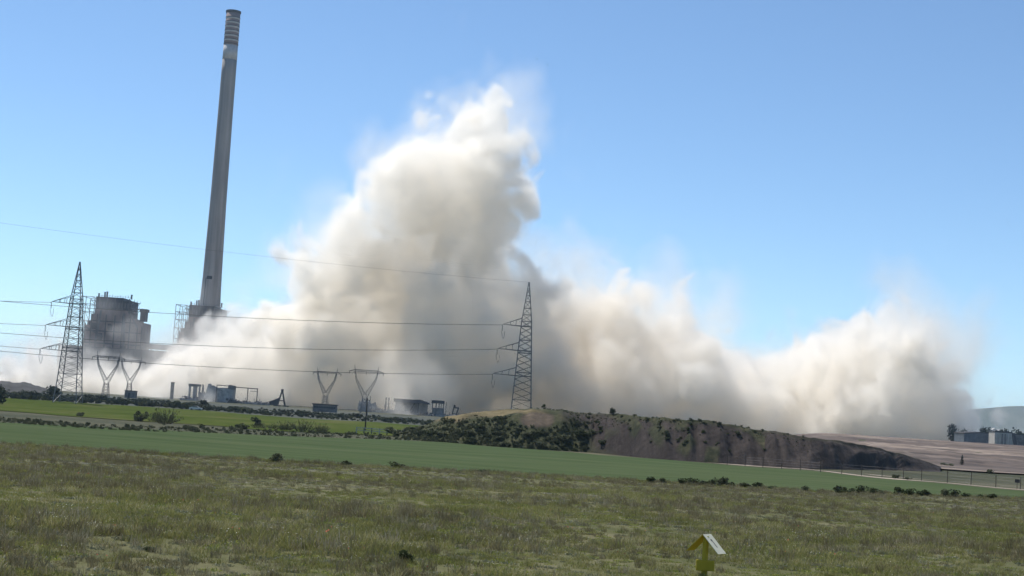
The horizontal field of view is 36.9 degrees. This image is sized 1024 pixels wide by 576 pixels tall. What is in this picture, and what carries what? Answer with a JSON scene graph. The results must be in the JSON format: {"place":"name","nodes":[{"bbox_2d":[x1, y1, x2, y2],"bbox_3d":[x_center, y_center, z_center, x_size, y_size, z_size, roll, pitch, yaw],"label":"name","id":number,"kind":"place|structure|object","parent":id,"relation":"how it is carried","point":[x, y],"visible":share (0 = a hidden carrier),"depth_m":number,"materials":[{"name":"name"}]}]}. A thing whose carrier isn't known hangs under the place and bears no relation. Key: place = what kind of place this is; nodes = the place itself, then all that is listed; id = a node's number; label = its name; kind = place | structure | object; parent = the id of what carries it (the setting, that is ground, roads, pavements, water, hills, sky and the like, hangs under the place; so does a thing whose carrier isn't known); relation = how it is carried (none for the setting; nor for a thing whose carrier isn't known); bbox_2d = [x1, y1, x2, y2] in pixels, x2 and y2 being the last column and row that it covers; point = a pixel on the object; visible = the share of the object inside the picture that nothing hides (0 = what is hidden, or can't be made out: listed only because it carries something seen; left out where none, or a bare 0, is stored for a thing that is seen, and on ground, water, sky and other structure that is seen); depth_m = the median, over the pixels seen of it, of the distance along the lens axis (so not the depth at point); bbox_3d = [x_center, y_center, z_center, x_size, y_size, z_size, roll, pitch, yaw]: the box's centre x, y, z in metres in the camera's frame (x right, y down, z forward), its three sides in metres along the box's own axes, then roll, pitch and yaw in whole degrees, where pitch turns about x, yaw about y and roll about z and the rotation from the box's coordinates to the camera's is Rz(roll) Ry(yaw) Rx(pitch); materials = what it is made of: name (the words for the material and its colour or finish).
{"place":"outdoors","nodes":[
{"label":"outdoors","id":0,"kind":"place"},
{"bbox_2d":[0,381,47,393],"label":"earth bank","id":1,"kind":"structure","parent":0,"point":[17,386],"depth_m":653.44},
{"bbox_2d":[0,398,420,435],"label":"meadow","id":2,"kind":"structure","parent":0,"point":[124,412],"depth_m":414.53,"materials":[{"name":"green plant"}]},
{"bbox_2d":[0,384,5,403],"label":"shrub","id":3,"kind":"object","parent":2,"relation":"on","point":[2,394],"visible":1,"depth_m":409.35,"materials":[{"name":"green plant"}]},
{"bbox_2d":[133,411,148,421],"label":"shrub","id":4,"kind":"object","parent":2,"relation":"on","point":[141,417],"visible":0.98,"depth_m":316.20,"materials":[{"name":"green plant"}]},
{"bbox_2d":[189,406,201,409],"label":"parked car","id":5,"kind":"object","parent":2,"relation":"on","point":[194,407],"visible":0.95,"depth_m":502.12,"materials":[{"name":"grey paint"}]},
{"bbox_2d":[250,417,262,425],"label":"shrub","id":6,"kind":"object","parent":2,"relation":"on","point":[257,420],"visible":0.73,"depth_m":342.76,"materials":[{"name":"green plant"}]},
{"bbox_2d":[250,422,267,427],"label":"shrub","id":7,"kind":"object","parent":2,"relation":"on","point":[261,426],"visible":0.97,"depth_m":316.31,"materials":[{"name":"green plant"}]},
{"bbox_2d":[277,420,294,429],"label":"shrub","id":8,"kind":"object","parent":2,"relation":"on","point":[284,427],"visible":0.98,"depth_m":314.00,"materials":[{"name":"green plant"}]},
{"bbox_2d":[287,419,317,431],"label":"shrub","id":9,"kind":"object","parent":2,"relation":"on","point":[300,428],"visible":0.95,"depth_m":312.19,"materials":[{"name":"green plant"}]},
{"bbox_2d":[312,423,330,431],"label":"shrub","id":10,"kind":"object","parent":2,"relation":"on","point":[320,427],"visible":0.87,"depth_m":314.38,"materials":[{"name":"green plant"}]},
{"bbox_2d":[365,398,370,429],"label":"utility pole","id":11,"kind":"object","parent":2,"relation":"on","point":[366,412],"visible":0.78,"depth_m":370.47,"materials":[{"name":"wood"}]},
{"bbox_2d":[383,427,409,435],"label":"shrub","id":12,"kind":"object","parent":2,"relation":"on","point":[391,430],"visible":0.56,"depth_m":322.50,"materials":[{"name":"green plant"}]},
{"bbox_2d":[9,393,439,424],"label":"scrub ground","id":13,"kind":"structure","parent":0,"point":[310,410],"depth_m":698.36,"materials":[{"name":"green plant"}]},
{"bbox_2d":[23,390,37,395],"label":"tree","id":14,"kind":"object","parent":13,"relation":"on","point":[32,393],"visible":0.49,"depth_m":545.18,"materials":[{"name":"green plant"}]},
{"bbox_2d":[40,385,62,396],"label":"tree","id":15,"kind":"object","parent":13,"relation":"on","point":[51,390],"visible":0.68,"depth_m":541.03,"materials":[{"name":"green plant"}]},
{"bbox_2d":[79,394,94,398],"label":"tree","id":16,"kind":"object","parent":13,"relation":"on","point":[89,396],"visible":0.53,"depth_m":536.69,"materials":[{"name":"green plant"}]},
{"bbox_2d":[94,395,106,398],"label":"shrub","id":17,"kind":"object","parent":13,"relation":"on","point":[99,396],"visible":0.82,"depth_m":579.77,"materials":[{"name":"green plant"}]},
{"bbox_2d":[92,351,124,397],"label":"pylon","id":18,"kind":"object","parent":13,"relation":"on","point":[113,371],"visible":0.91,"depth_m":628.48,"materials":[{"name":"metal"}]},
{"bbox_2d":[124,390,136,397],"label":"transformer hut","id":19,"kind":"object","parent":13,"relation":"on","point":[130,394],"visible":0.83,"depth_m":896.75,"materials":[{"name":"concrete"}]},
{"bbox_2d":[117,356,145,389],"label":"pylon","id":20,"kind":"object","parent":13,"relation":"on","point":[127,386],"visible":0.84,"depth_m":927.85,"materials":[{"name":"metal"}]},
{"bbox_2d":[196,400,208,404],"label":"tree","id":21,"kind":"object","parent":13,"relation":"on","point":[203,402],"visible":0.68,"depth_m":542.10,"materials":[{"name":"green plant"}]},
{"bbox_2d":[198,404,214,408],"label":"shrub","id":22,"kind":"object","parent":13,"relation":"on","point":[203,405],"visible":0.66,"depth_m":533.54,"materials":[{"name":"green plant"}]},
{"bbox_2d":[6,389,434,424],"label":"undergrowth","id":23,"kind":"object","parent":13,"relation":"on","point":[90,400],"visible":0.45,"depth_m":519.50,"materials":[{"name":"green plant"}]},
{"bbox_2d":[228,406,244,409],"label":"shrub","id":24,"kind":"object","parent":13,"relation":"on","point":[234,407],"visible":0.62,"depth_m":558.89,"materials":[{"name":"green plant"}]},
{"bbox_2d":[293,410,307,414],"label":"shrub","id":25,"kind":"object","parent":13,"relation":"on","point":[300,411],"visible":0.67,"depth_m":548.15,"materials":[{"name":"green plant"}]},
{"bbox_2d":[312,403,337,412],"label":"long low shed","id":26,"kind":"structure","parent":13,"relation":"on","point":[331,408],"depth_m":757.14,"materials":[{"name":"concrete"}]},
{"bbox_2d":[313,368,340,403],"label":"pylon","id":27,"kind":"object","parent":13,"relation":"on","point":[334,380],"visible":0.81,"depth_m":868.00,"materials":[{"name":"metal"}]},
{"bbox_2d":[330,413,348,417],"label":"shrub","id":28,"kind":"object","parent":13,"relation":"on","point":[341,415],"visible":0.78,"depth_m":553.06,"materials":[{"name":"green plant"}]},
{"bbox_2d":[348,413,363,417],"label":"shrub","id":29,"kind":"object","parent":13,"relation":"on","point":[356,414],"visible":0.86,"depth_m":572.04,"materials":[{"name":"green plant"}]},
{"bbox_2d":[349,368,383,415],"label":"pylon","id":30,"kind":"object","parent":13,"relation":"on","point":[355,369],"visible":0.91,"depth_m":697.83,"materials":[{"name":"metal"}]},
{"bbox_2d":[0,422,1023,497],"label":"crop field","id":31,"kind":"structure","parent":0,"point":[419,454],"depth_m":180.64,"materials":[{"name":"green plant"}]},
{"bbox_2d":[0,381,1023,575],"bbox_3d":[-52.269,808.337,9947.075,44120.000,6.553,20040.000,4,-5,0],"label":"ground","id":32,"kind":"structure","parent":0,"point":[999,478],"depth_m":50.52,"materials":[{"name":"green plant"}]},
{"bbox_2d":[39,262,83,403],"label":"lattice pylon","id":33,"kind":"object","parent":32,"relation":"on","point":[67,327],"visible":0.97,"depth_m":499.57,"materials":[{"name":"metal"}]},
{"bbox_2d":[56,344,171,396],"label":"turbine hall","id":34,"kind":"structure","parent":32,"relation":"on","point":[151,379],"depth_m":1366.79,"materials":[{"name":"metal"}]},
{"bbox_2d":[77,291,150,349],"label":"boiler house","id":35,"kind":"structure","parent":32,"relation":"on","point":[114,325],"depth_m":1389.98,"materials":[{"name":"metal"}]},
{"bbox_2d":[145,343,176,381],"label":"conveyor bridge","id":36,"kind":"structure","parent":32,"relation":"on","point":[159,347],"depth_m":1408.07,"materials":[{"name":"metal"}]},
{"bbox_2d":[149,407,183,423],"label":"shrub","id":37,"kind":"object","parent":32,"relation":"on","point":[161,420],"visible":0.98,"depth_m":309.95,"materials":[{"name":"green plant"}]},
{"bbox_2d":[170,382,174,398],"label":"brick stack","id":38,"kind":"object","parent":32,"relation":"on","point":[172,390],"visible":0.91,"depth_m":1083.49,"materials":[{"name":"brick"}]},
{"bbox_2d":[180,384,200,399],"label":"broken portal","id":39,"kind":"object","parent":32,"relation":"on","point":[194,386],"visible":0.77,"depth_m":1083.10,"materials":[{"name":"concrete"}]},
{"bbox_2d":[171,300,238,397],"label":"boiler house","id":40,"kind":"structure","parent":32,"relation":"on","point":[211,331],"depth_m":1366.94,"materials":[{"name":"metal"}]},
{"bbox_2d":[200,383,217,399],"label":"collapsed wall","id":41,"kind":"structure","parent":32,"relation":"on","point":[210,391],"depth_m":1083.09,"materials":[{"name":"concrete"}]},
{"bbox_2d":[180,395,238,402],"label":"rubble heap","id":42,"kind":"object","parent":32,"relation":"on","point":[199,399],"visible":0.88,"depth_m":1078.62,"materials":[{"name":"concrete"}]},
{"bbox_2d":[1,417,438,441],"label":"undergrowth","id":43,"kind":"object","parent":32,"relation":"on","point":[53,424],"visible":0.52,"depth_m":262.81,"materials":[{"name":"green plant"}]},
{"bbox_2d":[200,9,240,307],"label":"chimney","id":44,"kind":"object","parent":32,"relation":"on","point":[211,282],"visible":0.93,"depth_m":1438.48,"materials":[{"name":"concrete"}]},
{"bbox_2d":[215,385,237,402],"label":"gutted building","id":45,"kind":"structure","parent":32,"relation":"on","point":[223,394],"depth_m":1078.41,"materials":[{"name":"concrete"}]},
{"bbox_2d":[239,423,249,429],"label":"shrub","id":46,"kind":"object","parent":32,"relation":"on","point":[243,426],"visible":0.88,"depth_m":303.30,"materials":[{"name":"green plant"}]},
{"bbox_2d":[235,387,257,400],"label":"steel frame","id":47,"kind":"object","parent":32,"relation":"on","point":[250,391],"visible":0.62,"depth_m":1084.54,"materials":[{"name":"paint"}]},
{"bbox_2d":[233,398,270,405],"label":"rubble heap","id":48,"kind":"object","parent":32,"relation":"on","point":[253,403],"visible":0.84,"depth_m":1078.59,"materials":[{"name":"concrete"}]},
{"bbox_2d":[268,453,282,461],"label":"shrub","id":49,"kind":"object","parent":32,"relation":"on","point":[275,457],"visible":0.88,"depth_m":99.26,"materials":[{"name":"green plant"}]},
{"bbox_2d":[264,389,288,406],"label":"toppled gantry","id":50,"kind":"object","parent":32,"relation":"on","point":[275,402],"visible":0.8,"depth_m":1082.62,"materials":[{"name":"metal"}]},
{"bbox_2d":[340,460,351,465],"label":"shrub","id":51,"kind":"object","parent":32,"relation":"on","point":[346,462],"visible":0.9,"depth_m":102.58,"materials":[{"name":"green plant"}]},
{"bbox_2d":[357,396,386,412],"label":"rubble heap","id":52,"kind":"object","parent":32,"relation":"on","point":[370,406],"visible":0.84,"depth_m":1079.42,"materials":[{"name":"metal"}]},
{"bbox_2d":[356,427,402,434],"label":"weathered rail","id":53,"kind":"object","parent":32,"relation":"on","point":[379,429],"visible":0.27,"depth_m":327.03,"materials":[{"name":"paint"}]},
{"bbox_2d":[387,461,405,467],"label":"shrub","id":54,"kind":"object","parent":32,"relation":"on","point":[394,463],"visible":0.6,"depth_m":104.02,"materials":[{"name":"green plant"}]},
{"bbox_2d":[371,405,422,414],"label":"rubble heap","id":55,"kind":"object","parent":32,"relation":"on","point":[410,412],"visible":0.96,"depth_m":1078.57,"materials":[{"name":"concrete"}]},
{"bbox_2d":[0,391,807,451],"label":"undergrowth","id":56,"kind":"object","parent":32,"relation":"on","point":[456,436],"depth_m":294.64,"materials":[{"name":"green plant"}]},
{"bbox_2d":[398,549,415,561],"bbox_3d":[-1.570,3.997,22.830,0.282,0.239,0.335,4,-5,-3],"label":"weed","id":57,"kind":"object","parent":32,"relation":"on","point":[408,556],"visible":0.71,"depth_m":22.78,"materials":[{"name":"green plant"}]},
{"bbox_2d":[385,397,429,414],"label":"sagging roof","id":58,"kind":"structure","parent":32,"relation":"on","point":[412,405],"depth_m":1084.23,"materials":[{"name":"metal"}]},
{"bbox_2d":[432,400,446,415],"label":"open storey frame","id":59,"kind":"object","parent":32,"relation":"on","point":[439,411],"visible":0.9,"depth_m":1080.81,"materials":[{"name":"metal"}]},
{"bbox_2d":[420,410,458,416],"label":"rubble heap","id":60,"kind":"object","parent":32,"relation":"on","point":[431,414],"visible":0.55,"depth_m":1078.60,"materials":[{"name":"concrete"}]},
{"bbox_2d":[451,405,458,414],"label":"leaning frame","id":61,"kind":"object","parent":32,"relation":"on","point":[454,407],"visible":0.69,"depth_m":1084.00,"materials":[{"name":"metal"}]},
{"bbox_2d":[646,476,655,482],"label":"shrub","id":62,"kind":"object","parent":32,"relation":"on","point":[652,479],"visible":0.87,"depth_m":117.46,"materials":[{"name":"green plant"}]},
{"bbox_2d":[677,478,687,483],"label":"shrub","id":63,"kind":"object","parent":32,"relation":"on","point":[681,481],"visible":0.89,"depth_m":119.61,"materials":[{"name":"green plant"}]},
{"bbox_2d":[685,477,699,483],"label":"shrub","id":64,"kind":"object","parent":32,"relation":"on","point":[692,481],"visible":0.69,"depth_m":120.41,"materials":[{"name":"green plant"}]},
{"bbox_2d":[686,534,725,575],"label":"roofed marker","id":65,"kind":"object","parent":32,"relation":"on","point":[704,565],"visible":1,"depth_m":23.79,"materials":[{"name":"yellow plastic"}]},
{"bbox_2d":[712,477,729,485],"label":"shrub","id":66,"kind":"object","parent":32,"relation":"on","point":[723,480],"visible":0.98,"depth_m":122.42,"materials":[{"name":"green plant"}]},
{"bbox_2d":[751,482,762,486],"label":"shrub","id":67,"kind":"object","parent":32,"relation":"on","point":[757,484],"visible":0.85,"depth_m":123.79,"materials":[{"name":"green plant"}]},
{"bbox_2d":[833,485,846,492],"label":"shrub","id":68,"kind":"object","parent":32,"relation":"on","point":[840,489],"visible":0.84,"depth_m":125.50,"materials":[{"name":"green plant"}]},
{"bbox_2d":[855,485,870,492],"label":"shrub","id":69,"kind":"object","parent":32,"relation":"on","point":[861,488],"visible":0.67,"depth_m":126.79,"materials":[{"name":"green plant"}]},
{"bbox_2d":[867,488,879,493],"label":"shrub","id":70,"kind":"object","parent":32,"relation":"on","point":[871,489],"visible":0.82,"depth_m":128.12,"materials":[{"name":"green plant"}]},
{"bbox_2d":[727,454,1023,488],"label":"wire fence","id":71,"kind":"object","parent":32,"relation":"on","point":[947,472],"visible":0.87,"depth_m":247.63,"materials":[{"name":"grey metal"}]},
{"bbox_2d":[893,487,907,493],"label":"shrub","id":72,"kind":"object","parent":32,"relation":"on","point":[898,490],"visible":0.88,"depth_m":130.08,"materials":[{"name":"green plant"}]},
{"bbox_2d":[794,433,1023,473],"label":"earth terraces","id":73,"kind":"object","parent":32,"relation":"on","point":[1001,458],"visible":0.51,"depth_m":539.32,"materials":[{"name":"beige soil"}]},
{"bbox_2d":[906,488,915,494],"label":"shrub","id":74,"kind":"object","parent":32,"relation":"on","point":[910,491],"visible":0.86,"depth_m":130.69,"materials":[{"name":"green plant"}]},
{"bbox_2d":[922,489,932,495],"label":"shrub","id":75,"kind":"object","parent":32,"relation":"on","point":[926,492],"visible":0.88,"depth_m":131.39,"materials":[{"name":"green plant"}]},
{"bbox_2d":[940,489,950,496],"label":"shrub","id":76,"kind":"object","parent":32,"relation":"on","point":[945,492],"visible":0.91,"depth_m":131.75,"materials":[{"name":"green plant"}]},
{"bbox_2d":[947,423,956,440],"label":"tree","id":77,"kind":"object","parent":32,"relation":"on","point":[951,433],"visible":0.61,"depth_m":1244.76,"materials":[{"name":"green plant"}]},
{"bbox_2d":[948,489,960,495],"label":"shrub","id":78,"kind":"object","parent":32,"relation":"on","point":[954,492],"visible":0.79,"depth_m":132.22,"materials":[{"name":"green plant"}]},
{"bbox_2d":[954,432,988,442],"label":"dark warehouse","id":79,"kind":"structure","parent":32,"relation":"on","point":[979,437],"depth_m":1141.64,"materials":[{"name":"metal"}]},
{"bbox_2d":[975,428,988,432],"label":"tree","id":80,"kind":"object","parent":32,"relation":"on","point":[984,430],"visible":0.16,"depth_m":1244.45,"materials":[{"name":"green plant"}]},
{"bbox_2d":[984,493,996,498],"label":"shrub","id":81,"kind":"object","parent":32,"relation":"on","point":[992,495],"visible":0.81,"depth_m":134.66,"materials":[{"name":"green plant"}]},
{"bbox_2d":[988,431,1016,444],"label":"concrete hall","id":82,"kind":"structure","parent":32,"relation":"on","point":[1001,437],"depth_m":1116.64,"materials":[{"name":"paint"}]},
{"bbox_2d":[1011,427,1023,433],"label":"tree","id":83,"kind":"object","parent":32,"relation":"on","point":[1016,432],"visible":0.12,"depth_m":1265.61,"materials":[{"name":"green plant"}]},
{"bbox_2d":[1015,434,1023,445],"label":"grey annexe","id":84,"kind":"structure","parent":32,"relation":"on","point":[1020,439],"depth_m":1122.17,"materials":[{"name":"concrete"}]},
{"bbox_2d":[0,0,1023,423],"label":"sky","id":85,"kind":"structure","parent":0,"point":[733,211],"materials":[{"name":"blue"}]},
{"bbox_2d":[169,391,1023,440],"bbox_3d":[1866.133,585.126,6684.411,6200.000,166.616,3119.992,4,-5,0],"label":"hills","id":86,"kind":"structure","parent":0,"point":[935,427],"depth_m":5792.71,"materials":[{"name":"grey"}]},
{"bbox_2d":[399,408,940,471],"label":"hill","id":87,"kind":"structure","parent":0,"point":[620,438],"depth_m":286.06,"materials":[{"name":"brown soil"}]},
{"bbox_2d":[426,431,440,435],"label":"shrub","id":88,"kind":"object","parent":87,"relation":"on","point":[432,433],"visible":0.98,"depth_m":298.00,"materials":[{"name":"green plant"}]},
{"bbox_2d":[434,430,448,434],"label":"shrub","id":89,"kind":"object","parent":87,"relation":"on","point":[441,432],"visible":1,"depth_m":297.77,"materials":[{"name":"green plant"}]},
{"bbox_2d":[440,417,453,422],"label":"shrub","id":90,"kind":"object","parent":87,"relation":"on","point":[443,419],"visible":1,"depth_m":304.47,"materials":[{"name":"green plant"}]},
{"bbox_2d":[486,441,496,445],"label":"shrub","id":91,"kind":"object","parent":87,"relation":"on","point":[491,443],"visible":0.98,"depth_m":291.81,"materials":[{"name":"green plant"}]},
{"bbox_2d":[491,435,504,439],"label":"shrub","id":92,"kind":"object","parent":87,"relation":"on","point":[495,437],"visible":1,"depth_m":294.19,"materials":[{"name":"green plant"}]},
{"bbox_2d":[492,430,505,435],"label":"shrub","id":93,"kind":"object","parent":87,"relation":"on","point":[500,432],"visible":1,"depth_m":295.69,"materials":[{"name":"green plant"}]},
{"bbox_2d":[491,282,531,408],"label":"lattice pylon","id":94,"kind":"object","parent":87,"relation":"on","point":[518,372],"visible":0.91,"depth_m":526.03,"materials":[{"name":"metal"}]},
{"bbox_2d":[2,351,397,373],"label":"power line","id":95,"kind":"object","parent":94,"relation":"attached to","point":[205,366],"visible":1,"depth_m":499.52,"materials":[{"name":"metal"}]},
{"bbox_2d":[3,301,471,324],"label":"power line","id":96,"kind":"object","parent":94,"relation":"attached to","point":[243,317],"visible":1,"depth_m":503.60,"materials":[{"name":"metal"}]},
{"bbox_2d":[4,333,490,349],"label":"power line","id":97,"kind":"object","parent":94,"relation":"attached to","point":[222,346],"visible":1,"depth_m":500.46,"materials":[{"name":"metal"}]},
{"bbox_2d":[4,223,520,281],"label":"earth wire","id":98,"kind":"object","parent":94,"relation":"attached to","point":[256,255],"visible":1,"depth_m":485.71,"materials":[{"name":"grey metal"}]},
{"bbox_2d":[534,439,544,445],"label":"shrub","id":99,"kind":"object","parent":87,"relation":"on","point":[538,443],"visible":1,"depth_m":290.76,"materials":[{"name":"green plant"}]},
{"bbox_2d":[559,434,571,439],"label":"shrub","id":100,"kind":"object","parent":87,"relation":"on","point":[565,436],"visible":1,"depth_m":295.38,"materials":[{"name":"green plant"}]},
{"bbox_2d":[574,433,586,438],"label":"shrub","id":101,"kind":"object","parent":87,"relation":"on","point":[580,434],"visible":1,"depth_m":297.66,"materials":[{"name":"green plant"}]},
{"bbox_2d":[574,430,587,436],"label":"shrub","id":102,"kind":"object","parent":87,"relation":"on","point":[583,432],"visible":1,"depth_m":298.50,"materials":[{"name":"green plant"}]},
{"bbox_2d":[708,462,1023,489],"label":"dirt track","id":103,"kind":"structure","parent":0,"point":[877,477],"depth_m":244.57,"materials":[{"name":"beige soil"}]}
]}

